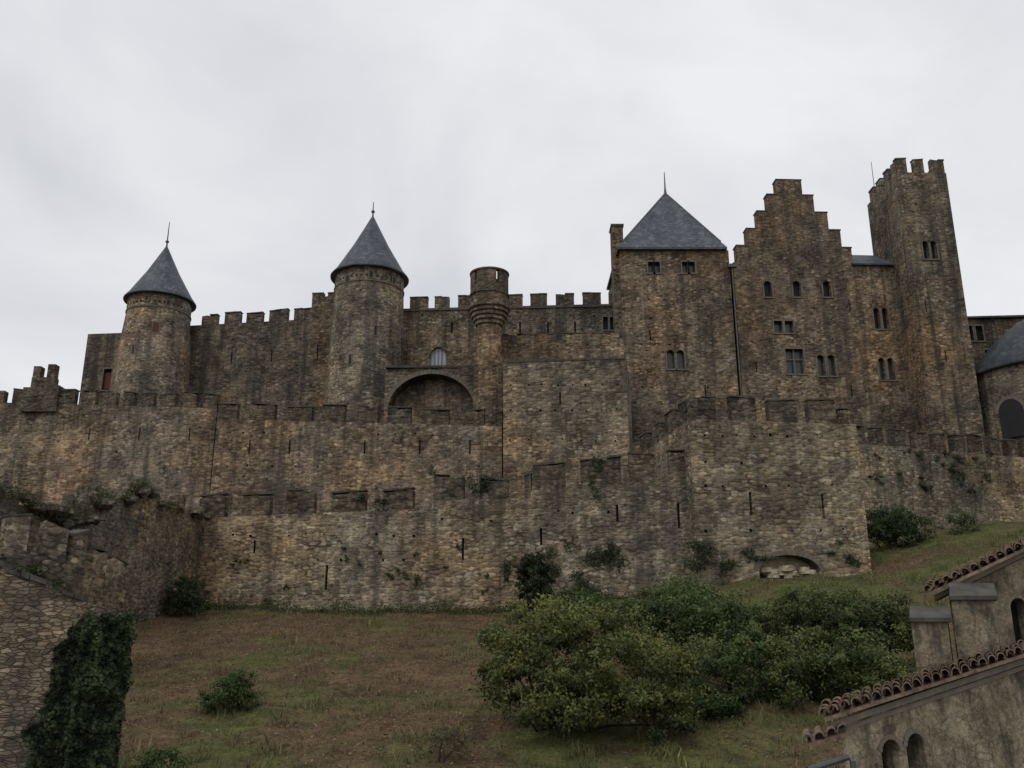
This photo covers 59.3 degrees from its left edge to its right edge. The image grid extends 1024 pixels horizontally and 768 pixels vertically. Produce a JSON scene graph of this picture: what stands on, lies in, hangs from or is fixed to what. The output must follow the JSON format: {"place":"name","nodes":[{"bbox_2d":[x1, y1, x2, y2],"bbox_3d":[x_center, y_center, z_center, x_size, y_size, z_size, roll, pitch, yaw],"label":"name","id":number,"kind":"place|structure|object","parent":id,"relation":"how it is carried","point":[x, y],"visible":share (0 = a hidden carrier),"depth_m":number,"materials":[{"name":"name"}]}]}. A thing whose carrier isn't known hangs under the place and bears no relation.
{"place":"outdoors","nodes":[
{"label":"outdoors","id":0,"kind":"place"},
{"bbox_2d":[0,0,1023,402],"label":"sky","id":1,"kind":"structure","parent":0,"point":[512,136],"materials":[{"name":"white"}]},
{"bbox_2d":[115,521,1023,767],"bbox_3d":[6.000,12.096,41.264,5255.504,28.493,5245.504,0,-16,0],"label":"ground","id":2,"kind":"structure","parent":0,"point":[542,748],"depth_m":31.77,"materials":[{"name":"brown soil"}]},
{"bbox_2d":[0,566,12,601],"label":"walls","id":3,"kind":"structure","parent":2,"relation":"on","point":[2,572],"depth_m":21.45,"materials":[{"name":"grey stone"}]},
{"bbox_2d":[0,495,19,529],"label":"walls","id":4,"kind":"structure","parent":2,"relation":"on","point":[8,505],"depth_m":42.32,"materials":[{"name":"brown stone"}]},
{"bbox_2d":[0,572,52,767],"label":"walls","id":5,"kind":"structure","parent":2,"relation":"on","point":[22,602],"depth_m":21.13,"materials":[{"name":"grey stone"}]},
{"bbox_2d":[20,614,83,767],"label":"ivy","id":6,"kind":"object","parent":5,"relation":"attached to","point":[43,750],"visible":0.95,"depth_m":20.95,"materials":[{"name":"green plant"}]},
{"bbox_2d":[17,505,45,552],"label":"walls","id":7,"kind":"structure","parent":2,"relation":"on","point":[36,520],"depth_m":43.50,"materials":[{"name":"stone"}]},
{"bbox_2d":[0,544,71,590],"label":"walls","id":8,"kind":"structure","parent":2,"relation":"on","point":[56,568],"depth_m":34.62,"materials":[{"name":"stone"}]},
{"bbox_2d":[1,554,65,589],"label":"ivy","id":9,"kind":"object","parent":8,"relation":"attached to","point":[34,570],"visible":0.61,"depth_m":34.18,"materials":[{"name":"green plant"}]},
{"bbox_2d":[22,589,91,767],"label":"walls","id":10,"kind":"structure","parent":2,"relation":"on","point":[62,613],"depth_m":21.46,"materials":[{"name":"grey stone"}]},
{"bbox_2d":[0,560,88,601],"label":"copings","id":11,"kind":"object","parent":10,"relation":"on","point":[27,575],"visible":0.84,"depth_m":21.66,"materials":[{"name":"stone"}]},
{"bbox_2d":[49,520,84,530],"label":"walls","id":12,"kind":"structure","parent":2,"relation":"on","point":[70,528],"depth_m":46.45,"materials":[{"name":"stone"}]},
{"bbox_2d":[0,480,185,520],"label":"merlons","id":13,"kind":"object","parent":12,"relation":"on","point":[85,494],"visible":0.48,"depth_m":48.32,"materials":[{"name":"brown stone"}]},
{"bbox_2d":[64,604,127,767],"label":"pier","id":14,"kind":"structure","parent":2,"relation":"on","point":[98,610],"depth_m":21.79,"materials":[{"name":"grey stone"}]},
{"bbox_2d":[63,608,135,767],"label":"ivy","id":15,"kind":"object","parent":14,"relation":"attached to","point":[83,750],"visible":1,"depth_m":21.31,"materials":[{"name":"green plant"}]},
{"bbox_2d":[115,617,136,765],"bbox_3d":[-9.710,8.175,22.139,0.424,4.977,1.410,12,-20,-36],"label":"ivy","id":16,"kind":"object","parent":14,"relation":"attached to","point":[127,688],"visible":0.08,"depth_m":22.07,"materials":[{"name":"green plant"}]},
{"bbox_2d":[68,564,127,608],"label":"walls","id":17,"kind":"structure","parent":2,"relation":"on","point":[97,589],"depth_m":37.01,"materials":[{"name":"brown stone"}]},
{"bbox_2d":[0,516,126,582],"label":"merlons","id":18,"kind":"object","parent":17,"relation":"on","point":[56,541],"visible":0.83,"depth_m":35.29,"materials":[{"name":"stone"}]},
{"bbox_2d":[0,514,128,564],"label":"copings","id":19,"kind":"object","parent":18,"relation":"on","point":[75,532],"visible":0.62,"depth_m":36.53,"materials":[{"name":"stone"}]},
{"bbox_2d":[78,333,120,404],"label":"walls","id":20,"kind":"structure","parent":2,"relation":"on","point":[101,351],"depth_m":100.47,"materials":[{"name":"stone"}]},
{"bbox_2d":[103,373,110,388],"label":"shutters","id":21,"kind":"object","parent":20,"relation":"attached to","point":[107,379],"visible":0.71,"depth_m":99.93,"materials":[{"name":"red wood"}]},
{"bbox_2d":[100,367,113,390],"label":"window surrounds","id":22,"kind":"object","parent":20,"relation":"attached to","point":[104,368],"visible":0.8,"depth_m":99.78,"materials":[{"name":"stone"}]},
{"bbox_2d":[85,497,124,556],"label":"walls","id":23,"kind":"structure","parent":2,"relation":"on","point":[106,533],"depth_m":50.09,"materials":[{"name":"stone"}]},
{"bbox_2d":[9,486,210,528],"bbox_3d":[-22.244,7.094,50.928,2.708,3.462,22.261,-3,-16,11],"label":"rubble","id":24,"kind":"object","parent":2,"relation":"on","point":[52,510],"visible":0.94,"depth_m":47.22,"materials":[{"name":"grey stone"}]},
{"bbox_2d":[0,477,204,527],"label":"wall top weeds","id":25,"kind":"object","parent":24,"relation":"on","point":[134,485],"depth_m":47.26,"materials":[{"name":"green plant"}]},
{"bbox_2d":[104,489,149,623],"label":"walls","id":26,"kind":"structure","parent":2,"relation":"on","point":[133,534],"depth_m":52.40,"materials":[{"name":"stone"}]},
{"bbox_2d":[109,222,196,406],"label":"round tower","id":27,"kind":"structure","parent":2,"relation":"on","point":[153,353],"depth_m":96.47,"materials":[{"name":"stone"}]},
{"bbox_2d":[125,745,196,767],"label":"plant","id":28,"kind":"object","parent":2,"relation":"on","point":[152,759],"visible":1,"depth_m":22.23,"materials":[{"name":"green plant"}]},
{"bbox_2d":[136,501,202,623],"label":"walls","id":29,"kind":"structure","parent":2,"relation":"on","point":[171,550],"depth_m":55.75,"materials":[{"name":"brown stone"}]},
{"bbox_2d":[162,574,212,616],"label":"bush","id":30,"kind":"object","parent":2,"relation":"on","point":[193,602],"visible":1,"depth_m":55.04,"materials":[{"name":"green plant"}]},
{"bbox_2d":[195,666,262,713],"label":"bush","id":31,"kind":"object","parent":2,"relation":"on","point":[238,690],"visible":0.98,"depth_m":30.03,"materials":[{"name":"green plant"}]},
{"bbox_2d":[189,319,310,420],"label":"walls","id":32,"kind":"structure","parent":2,"relation":"on","point":[244,367],"depth_m":99.45,"materials":[{"name":"stone"}]},
{"bbox_2d":[201,293,333,324],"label":"merlons","id":33,"kind":"object","parent":32,"relation":"on","point":[299,314],"visible":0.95,"depth_m":100.92,"materials":[{"name":"stone"}]},
{"bbox_2d":[210,292,333,316],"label":"copings","id":34,"kind":"object","parent":33,"relation":"on","point":[269,310],"visible":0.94,"depth_m":101.09,"materials":[{"name":"stone"}]},
{"bbox_2d":[0,403,502,516],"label":"walls","id":35,"kind":"structure","parent":2,"relation":"on","point":[191,454],"depth_m":80.20,"materials":[{"name":"brown stone"}]},
{"bbox_2d":[20,364,61,412],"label":"bartizan","id":36,"kind":"object","parent":35,"relation":"on","point":[41,393],"visible":1,"depth_m":83.75,"materials":[{"name":"brown stone"}]},
{"bbox_2d":[0,388,502,426],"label":"merlons","id":37,"kind":"object","parent":35,"relation":"on","point":[338,413],"visible":0.98,"depth_m":81.06,"materials":[{"name":"brown stone"}]},
{"bbox_2d":[13,387,502,412],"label":"copings","id":38,"kind":"object","parent":37,"relation":"on","point":[324,405],"visible":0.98,"depth_m":81.16,"materials":[{"name":"stone"}]},
{"bbox_2d":[243,433,479,467],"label":"window recesses","id":39,"kind":"object","parent":35,"relation":"attached to","point":[420,448],"depth_m":79.14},
{"bbox_2d":[196,508,431,612],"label":"walls","id":40,"kind":"structure","parent":2,"relation":"on","point":[274,553],"depth_m":60.17,"materials":[{"name":"brown stone"}]},
{"bbox_2d":[229,491,420,601],"bbox_3d":[-12.481,10.866,60.017,13.092,7.399,0.685,-2,-16,6],"label":"ivy","id":41,"kind":"object","parent":40,"relation":"attached to","point":[377,500],"visible":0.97,"depth_m":59.83,"materials":[{"name":"green plant"}]},
{"bbox_2d":[199,451,685,517],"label":"merlons","id":42,"kind":"object","parent":40,"relation":"on","point":[450,488],"visible":0.86,"depth_m":60.40,"materials":[{"name":"brown stone"}]},
{"bbox_2d":[199,449,684,497],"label":"copings","id":43,"kind":"object","parent":42,"relation":"on","point":[390,490],"visible":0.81,"depth_m":60.82,"materials":[{"name":"stone"}]},
{"bbox_2d":[214,504,679,589],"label":"window recesses","id":44,"kind":"object","parent":40,"relation":"attached to","point":[617,516],"depth_m":59.18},
{"bbox_2d":[305,296,333,421],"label":"raised section","id":45,"kind":"object","parent":2,"relation":"on","point":[321,319],"visible":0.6,"depth_m":99.22,"materials":[{"name":"brown stone"}]},
{"bbox_2d":[324,202,408,422],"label":"round tower","id":46,"kind":"structure","parent":2,"relation":"on","point":[369,278],"depth_m":93.26,"materials":[{"name":"stone"}]},
{"bbox_2d":[383,365,473,424],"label":"arched gallery","id":47,"kind":"object","parent":2,"relation":"on","point":[418,389],"visible":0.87,"depth_m":89.16,"materials":[{"name":"stone"}]},
{"bbox_2d":[181,578,696,616],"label":"weeds","id":48,"kind":"object","parent":2,"relation":"on","point":[460,610],"visible":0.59,"depth_m":57.70,"materials":[{"name":"green plant"}]},
{"bbox_2d":[416,719,469,762],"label":"dry plant","id":49,"kind":"object","parent":2,"relation":"on","point":[438,735],"visible":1,"depth_m":25.18,"materials":[{"name":"green plant"}]},
{"bbox_2d":[429,498,531,612],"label":"walls","id":50,"kind":"structure","parent":2,"relation":"on","point":[496,543],"depth_m":59.10,"materials":[{"name":"brown stone"}]},
{"bbox_2d":[426,465,507,594],"bbox_3d":[-3.070,9.446,59.273,5.650,8.709,0.772,-2,-16,6],"label":"ivy","id":51,"kind":"object","parent":50,"relation":"attached to","point":[431,470],"visible":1,"depth_m":60.14,"materials":[{"name":"green plant"}]},
{"bbox_2d":[468,266,509,425],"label":"watch turret","id":52,"kind":"object","parent":2,"relation":"on","point":[489,308],"visible":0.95,"depth_m":83.48,"materials":[{"name":"stone"}]},
{"bbox_2d":[478,621,510,651],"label":"plant","id":53,"kind":"object","parent":2,"relation":"on","point":[481,633],"visible":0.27,"depth_m":43.17,"materials":[{"name":"green plant"}]},
{"bbox_2d":[403,304,612,364],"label":"walls","id":54,"kind":"structure","parent":2,"relation":"on","point":[427,334],"depth_m":96.16,"materials":[{"name":"stone"}]},
{"bbox_2d":[430,348,445,364],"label":"pale panes","id":55,"kind":"object","parent":54,"relation":"attached to","point":[435,353],"visible":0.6,"depth_m":96.12,"materials":[{"name":"grey glass"}]},
{"bbox_2d":[434,350,441,364],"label":"window bars","id":56,"kind":"object","parent":54,"relation":"attached to","point":[438,358],"depth_m":96.00,"materials":[{"name":"metal"}]},
{"bbox_2d":[404,305,611,310],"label":"string course","id":57,"kind":"object","parent":54,"relation":"attached to","point":[514,307],"visible":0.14,"depth_m":96.49,"materials":[{"name":"stone"}]},
{"bbox_2d":[410,293,611,308],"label":"merlons","id":58,"kind":"object","parent":54,"relation":"on","point":[514,300],"visible":0.8,"depth_m":96.88,"materials":[{"name":"brown stone"}]},
{"bbox_2d":[410,292,600,298],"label":"copings","id":59,"kind":"object","parent":58,"relation":"on","point":[513,294],"visible":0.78,"depth_m":97.01,"materials":[{"name":"stone"}]},
{"bbox_2d":[422,315,612,332],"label":"window recesses","id":60,"kind":"object","parent":54,"relation":"attached to","point":[605,324],"depth_m":96.15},
{"bbox_2d":[428,315,612,364],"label":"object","id":61,"kind":"structure","parent":54,"relation":"attached to","point":[608,316],"depth_m":95.53,"materials":[{"name":"stone"}]},
{"bbox_2d":[512,547,557,613],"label":"dark evergreen shrub","id":62,"kind":"object","parent":2,"relation":"on","point":[532,573],"visible":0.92,"depth_m":55.87,"materials":[{"name":"green plant"}]},
{"bbox_2d":[502,338,623,361],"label":"walls","id":63,"kind":"structure","parent":2,"relation":"on","point":[565,349],"depth_m":85.72,"materials":[{"name":"brown stone"}]},
{"bbox_2d":[501,333,619,341],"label":"merlons","id":64,"kind":"object","parent":63,"relation":"on","point":[540,337],"visible":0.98,"depth_m":86.10,"materials":[{"name":"brown stone"}]},
{"bbox_2d":[501,332,609,335],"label":"copings","id":65,"kind":"object","parent":64,"relation":"on","point":[518,334],"visible":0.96,"depth_m":86.17,"materials":[{"name":"stone"}]},
{"bbox_2d":[503,357,632,497],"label":"terrace bastion","id":66,"kind":"object","parent":2,"relation":"on","point":[570,412],"visible":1,"depth_m":76.76,"materials":[{"name":"stone"}]},
{"bbox_2d":[119,542,1021,767],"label":"fallen leaves","id":67,"kind":"object","parent":2,"relation":"on","point":[447,762],"visible":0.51,"depth_m":37.03,"materials":[{"name":"brown plant"}]},
{"bbox_2d":[547,586,612,613],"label":"round shrub","id":68,"kind":"object","parent":2,"relation":"on","point":[585,595],"visible":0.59,"depth_m":47.83,"materials":[{"name":"green plant"}]},
{"bbox_2d":[531,482,630,599],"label":"walls","id":69,"kind":"structure","parent":2,"relation":"on","point":[589,523],"depth_m":58.62,"materials":[{"name":"brown stone"}]},
{"bbox_2d":[501,449,633,593],"bbox_3d":[3.496,8.919,58.514,8.635,9.567,0.950,-2,-16,7],"label":"ivy","id":70,"kind":"object","parent":69,"relation":"attached to","point":[607,556],"visible":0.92,"depth_m":57.90,"materials":[{"name":"green plant"}]},
{"bbox_2d":[468,591,714,746],"bbox_3d":[2.623,8.861,28.587,7.243,4.512,6.658,9,-19,-30],"label":"olive shrub","id":71,"kind":"object","parent":2,"relation":"on","point":[548,700],"visible":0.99,"depth_m":27.52,"materials":[{"name":"green plant"}]},
{"bbox_2d":[626,474,691,598],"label":"walls","id":72,"kind":"structure","parent":2,"relation":"on","point":[656,534],"depth_m":58.10,"materials":[{"name":"brown stone"}]},
{"bbox_2d":[606,172,738,439],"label":"keep tower","id":73,"kind":"structure","parent":2,"relation":"on","point":[669,285],"depth_m":91.64,"materials":[{"name":"brown stone"}]},
{"bbox_2d":[648,264,693,368],"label":"window panes","id":74,"kind":"structure","parent":73,"relation":"in","point":[670,362],"depth_m":90.87,"materials":[{"name":"black glass"}]},
{"bbox_2d":[727,263,741,394],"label":"drain pipe","id":75,"kind":"object","parent":73,"relation":"attached to","point":[731,265],"visible":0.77,"depth_m":91.11,"materials":[{"name":"metal"}]},
{"bbox_2d":[594,571,796,726],"bbox_3d":[7.351,10.015,34.321,6.268,6.028,11.412,4,-17,-14],"label":"broadleaf shrub","id":76,"kind":"object","parent":2,"relation":"on","point":[696,614],"visible":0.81,"depth_m":33.67,"materials":[{"name":"green plant"}]},
{"bbox_2d":[630,394,871,588],"bbox_3d":[16.289,10.881,64.652,11.652,16.723,15.083,2,-16,-7],"label":"corner bastion","id":77,"kind":"object","parent":2,"relation":"on","point":[783,484],"visible":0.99,"depth_m":58.22,"materials":[{"name":"stone"}]},
{"bbox_2d":[675,536,862,580],"bbox_3d":[16.314,10.959,56.352,12.376,2.748,0.962,2,-16,-7],"label":"ivy","id":78,"kind":"object","parent":77,"relation":"attached to","point":[696,545],"visible":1,"depth_m":56.16,"materials":[{"name":"green plant"}]},
{"bbox_2d":[730,262,913,447],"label":"walls","id":79,"kind":"structure","parent":2,"relation":"on","point":[839,326],"depth_m":91.81,"materials":[{"name":"stone"}]},
{"bbox_2d":[733,180,852,263],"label":"stepped gable","id":80,"kind":"structure","parent":79,"relation":"on","point":[791,225],"depth_m":94.91,"materials":[{"name":"stone"}]},
{"bbox_2d":[733,179,851,249],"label":"copings","id":81,"kind":"object","parent":80,"relation":"on","point":[767,211],"visible":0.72,"depth_m":95.75,"materials":[{"name":"stone"}]},
{"bbox_2d":[749,283,886,391],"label":"window recesses","id":82,"kind":"object","parent":79,"relation":"attached to","point":[795,289],"depth_m":93.61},
{"bbox_2d":[762,284,897,380],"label":"window surrounds","id":83,"kind":"object","parent":79,"relation":"attached to","point":[826,359],"visible":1,"depth_m":91.36,"materials":[{"name":"stone"}]},
{"bbox_2d":[774,323,892,379],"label":"window panes","id":84,"kind":"object","parent":79,"relation":"attached to","point":[789,355],"visible":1,"depth_m":91.66,"materials":[{"name":"black glass"}]},
{"bbox_2d":[852,255,893,265],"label":"roof","id":85,"kind":"structure","parent":79,"relation":"on","point":[865,260],"depth_m":95.05,"materials":[{"name":"stone"}]},
{"bbox_2d":[749,580,916,709],"bbox_3d":[12.159,9.591,33.534,6.456,4.634,9.818,-8,-18,26],"label":"broadleaf shrub","id":86,"kind":"object","parent":2,"relation":"on","point":[839,665],"visible":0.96,"depth_m":32.42,"materials":[{"name":"green plant"}]},
{"bbox_2d":[865,499,936,549],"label":"hedge bush","id":87,"kind":"object","parent":2,"relation":"on","point":[885,528],"visible":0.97,"depth_m":66.66,"materials":[{"name":"green plant"}]},
{"bbox_2d":[802,537,1023,767],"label":"stone chapel","id":88,"kind":"structure","parent":2,"relation":"on","point":[967,711],"depth_m":14.49,"materials":[{"name":"stone"}]},
{"bbox_2d":[848,689,862,702],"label":"wall plant","id":89,"kind":"object","parent":88,"relation":"on","point":[851,696],"depth_m":13.50,"materials":[{"name":"green plant"}]},
{"bbox_2d":[867,158,985,453],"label":"square watchtower","id":90,"kind":"structure","parent":2,"relation":"on","point":[912,231],"depth_m":90.52,"materials":[{"name":"stone"}]},
{"bbox_2d":[858,444,1023,543],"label":"walls","id":91,"kind":"structure","parent":2,"relation":"on","point":[1000,497],"depth_m":76.90,"materials":[{"name":"stone"}]},
{"bbox_2d":[869,445,993,493],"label":"ivy","id":92,"kind":"object","parent":91,"relation":"attached to","point":[942,464],"visible":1,"depth_m":77.55,"materials":[{"name":"green plant"}]},
{"bbox_2d":[856,427,1023,456],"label":"merlons","id":93,"kind":"object","parent":91,"relation":"on","point":[919,441],"visible":0.82,"depth_m":78.27,"materials":[{"name":"stone"}]},
{"bbox_2d":[856,425,1023,441],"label":"copings","id":94,"kind":"object","parent":93,"relation":"on","point":[920,432],"visible":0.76,"depth_m":78.41,"materials":[{"name":"stone"}]},
{"bbox_2d":[944,506,989,534],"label":"feathery shrub","id":95,"kind":"object","parent":2,"relation":"on","point":[962,527],"visible":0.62,"depth_m":68.42,"materials":[{"name":"green plant"}]},
{"bbox_2d":[967,315,1023,365],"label":"castle side wing","id":96,"kind":"structure","parent":2,"relation":"on","point":[987,333],"depth_m":95.35,"materials":[{"name":"stone"}]},
{"bbox_2d":[975,320,1023,456],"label":"apse turret","id":97,"kind":"object","parent":2,"relation":"on","point":[999,368],"visible":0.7,"depth_m":86.21,"materials":[{"name":"stone"}]},
{"bbox_2d":[999,399,1023,438],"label":"doorway","id":98,"kind":"structure","parent":97,"relation":"in","point":[1011,412],"depth_m":84.37,"materials":[{"name":"black"}]}
]}

